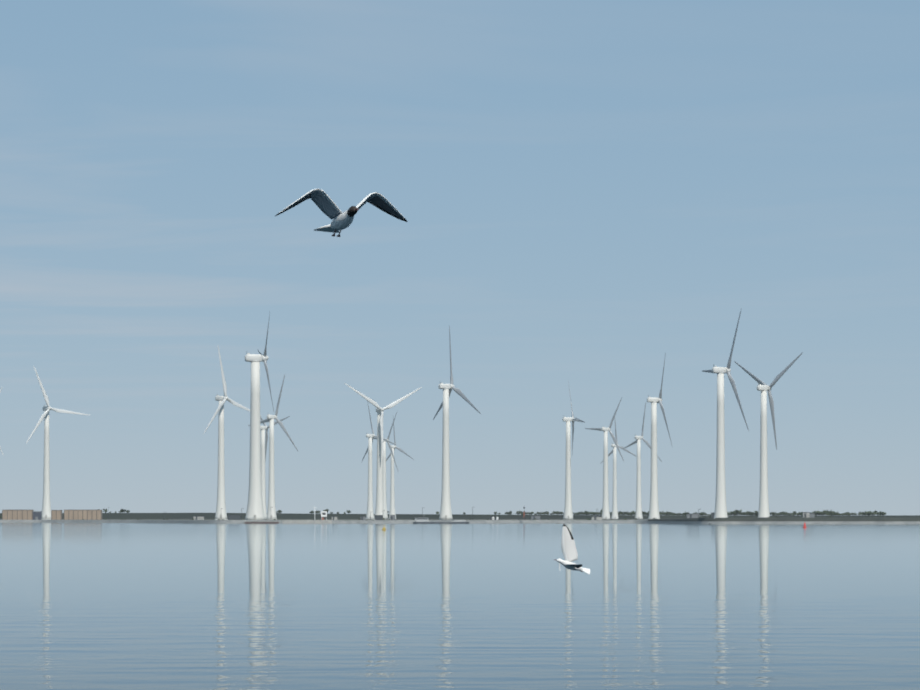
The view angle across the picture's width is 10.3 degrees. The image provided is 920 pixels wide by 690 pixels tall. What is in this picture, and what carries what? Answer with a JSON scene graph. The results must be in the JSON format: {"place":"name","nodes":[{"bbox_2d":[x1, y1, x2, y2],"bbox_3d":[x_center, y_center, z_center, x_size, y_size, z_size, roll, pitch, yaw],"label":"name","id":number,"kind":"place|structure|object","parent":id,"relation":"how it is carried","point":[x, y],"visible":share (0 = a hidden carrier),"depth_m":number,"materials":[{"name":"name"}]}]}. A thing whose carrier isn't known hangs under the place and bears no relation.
{"place":"outdoors","nodes":[
{"label":"outdoors","id":0,"kind":"place"},
{"bbox_2d":[275,189,407,236],"bbox_3d":[-0.722,-0.802,31.129,0.764,0.283,0.460,0,-2,5],"label":"gull","id":1,"kind":"object","parent":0,"point":[325,204],"visible":1,"depth_m":31.09,"materials":[{"name":"white"}]},
{"bbox_2d":[0,523,919,689],"bbox_3d":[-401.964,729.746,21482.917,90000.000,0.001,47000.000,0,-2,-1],"label":"water","id":2,"kind":"structure","parent":0,"point":[203,606],"depth_m":159.83,"materials":[{"name":"liquid"}]},
{"bbox_2d":[244,521,278,523],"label":"sheetpile landing","id":3,"kind":"object","parent":2,"relation":"in","point":[261,522],"visible":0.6,"depth_m":2528.13,"materials":[{"name":"metal"}]},
{"bbox_2d":[413,518,468,523],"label":"barge","id":4,"kind":"object","parent":2,"relation":"on","point":[421,519],"visible":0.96,"depth_m":2542.53,"materials":[{"name":"grey metal"}]},
{"bbox_2d":[0,513,919,523],"bbox_3d":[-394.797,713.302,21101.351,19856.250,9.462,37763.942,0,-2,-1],"label":"ground","id":5,"kind":"structure","parent":0,"point":[209,518],"depth_m":2906.85,"materials":[{"name":"stone"}]},
{"bbox_2d":[2,510,33,519],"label":"store block","id":6,"kind":"structure","parent":5,"relation":"on","point":[17,514],"depth_m":3112.79,"materials":[{"name":"brown"}]},
{"bbox_2d":[33,511,41,519],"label":"dark shed","id":7,"kind":"structure","parent":5,"relation":"on","point":[37,515],"depth_m":3118.05,"materials":[{"name":"grey metal"}]},
{"bbox_2d":[51,510,61,519],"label":"store block","id":8,"kind":"structure","parent":5,"relation":"on","point":[56,514],"depth_m":3113.27,"materials":[{"name":"brown"}]},
{"bbox_2d":[26,367,88,519],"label":"turbine","id":9,"kind":"object","parent":5,"relation":"on","point":[46,510],"visible":0.94,"depth_m":3229.62,"materials":[{"name":"paint"}]},
{"bbox_2d":[64,510,101,519],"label":"store block","id":10,"kind":"structure","parent":5,"relation":"on","point":[82,514],"depth_m":3113.55,"materials":[{"name":"brown"}]},
{"bbox_2d":[204,346,260,519],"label":"turbine","id":11,"kind":"object","parent":5,"relation":"on","point":[221,514],"visible":0.92,"depth_m":2955.35,"materials":[{"name":"paint"}]},
{"bbox_2d":[245,314,273,519],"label":"turbine","id":12,"kind":"object","parent":5,"relation":"on","point":[255,510],"visible":0.98,"depth_m":2591.35,"materials":[{"name":"paint"}]},
{"bbox_2d":[250,399,289,518],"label":"turbine","id":13,"kind":"object","parent":5,"relation":"on","point":[264,437],"visible":0.75,"depth_m":3918.04,"materials":[{"name":"paint"}]},
{"bbox_2d":[248,375,297,519],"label":"turbine","id":14,"kind":"object","parent":5,"relation":"on","point":[271,513],"visible":0.96,"depth_m":3503.49,"materials":[{"name":"paint"}]},
{"bbox_2d":[282,511,331,523],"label":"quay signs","id":15,"kind":"object","parent":5,"relation":"on","point":[322,520],"visible":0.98,"depth_m":2524.65,"materials":[{"name":"concrete"}]},
{"bbox_2d":[362,401,395,518],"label":"turbine","id":16,"kind":"object","parent":5,"relation":"on","point":[370,479],"visible":0.85,"depth_m":4300.77,"materials":[{"name":"paint"}]},
{"bbox_2d":[345,383,421,519],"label":"turbine","id":17,"kind":"object","parent":5,"relation":"on","point":[379,508],"visible":0.9,"depth_m":3260.06,"materials":[{"name":"paint"}]},
{"bbox_2d":[374,412,397,518],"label":"turbine","id":18,"kind":"object","parent":5,"relation":"on","point":[384,478],"visible":0.65,"depth_m":4546.67,"materials":[{"name":"paint"}]},
{"bbox_2d":[386,418,413,518],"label":"turbine","id":19,"kind":"object","parent":5,"relation":"on","point":[392,499],"visible":0.79,"depth_m":5004.50,"materials":[{"name":"paint"}]},
{"bbox_2d":[0,509,886,519],"bbox_3d":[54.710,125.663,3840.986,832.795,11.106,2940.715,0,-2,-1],"label":"scrub trees","id":20,"kind":"object","parent":5,"relation":"on","point":[819,513],"visible":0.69,"depth_m":5305.36,"materials":[{"name":"green plant"}]},
{"bbox_2d":[433,325,480,519],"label":"turbine","id":21,"kind":"object","parent":5,"relation":"on","point":[445,512],"visible":0.94,"depth_m":2670.13,"materials":[{"name":"paint"}]},
{"bbox_2d":[167,507,849,519],"bbox_3d":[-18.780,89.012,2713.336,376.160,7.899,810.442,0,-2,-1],"label":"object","id":22,"kind":"object","parent":5,"relation":"on","point":[392,517],"visible":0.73,"depth_m":2667.05,"materials":[{"name":"grey paint"}]},
{"bbox_2d":[562,381,584,518],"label":"turbine","id":23,"kind":"object","parent":5,"relation":"on","point":[568,513],"visible":0.98,"depth_m":3570.27,"materials":[{"name":"paint"}]},
{"bbox_2d":[585,398,623,518],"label":"turbine","id":24,"kind":"object","parent":5,"relation":"on","point":[605,512],"visible":0.94,"depth_m":3942.12,"materials":[{"name":"paint"}]},
{"bbox_2d":[600,421,636,518],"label":"turbine","id":25,"kind":"object","parent":5,"relation":"on","point":[614,506],"visible":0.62,"depth_m":4826.50,"materials":[{"name":"paint"}]},
{"bbox_2d":[623,403,661,518],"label":"turbine","id":26,"kind":"object","parent":5,"relation":"on","point":[638,514],"visible":0.92,"depth_m":4352.11,"materials":[{"name":"paint"}]},
{"bbox_2d":[647,353,671,518],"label":"turbine","id":27,"kind":"object","parent":5,"relation":"on","point":[654,505],"visible":0.96,"depth_m":2927.61,"materials":[{"name":"paint"}]},
{"bbox_2d":[702,308,748,523],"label":"turbine","id":28,"kind":"object","parent":5,"relation":"on","point":[720,501],"visible":0.98,"depth_m":2315.14,"materials":[{"name":"paint"}]},
{"bbox_2d":[734,352,802,517],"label":"turbine","id":29,"kind":"object","parent":5,"relation":"on","point":[763,387],"visible":0.92,"depth_m":2620.68,"materials":[{"name":"paint"}]},
{"bbox_2d":[0,0,919,515],"label":"sky","id":30,"kind":"structure","parent":0,"point":[588,193],"materials":[{"name":"blue"}]},
{"bbox_2d":[556,524,589,573],"bbox_3d":[1.055,1.915,47.919,0.349,0.479,0.393,0,-2,-1],"label":"gull","id":31,"kind":"object","parent":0,"point":[569,550],"visible":1,"depth_m":48.03,"materials":[{"name":"white"}]}
]}

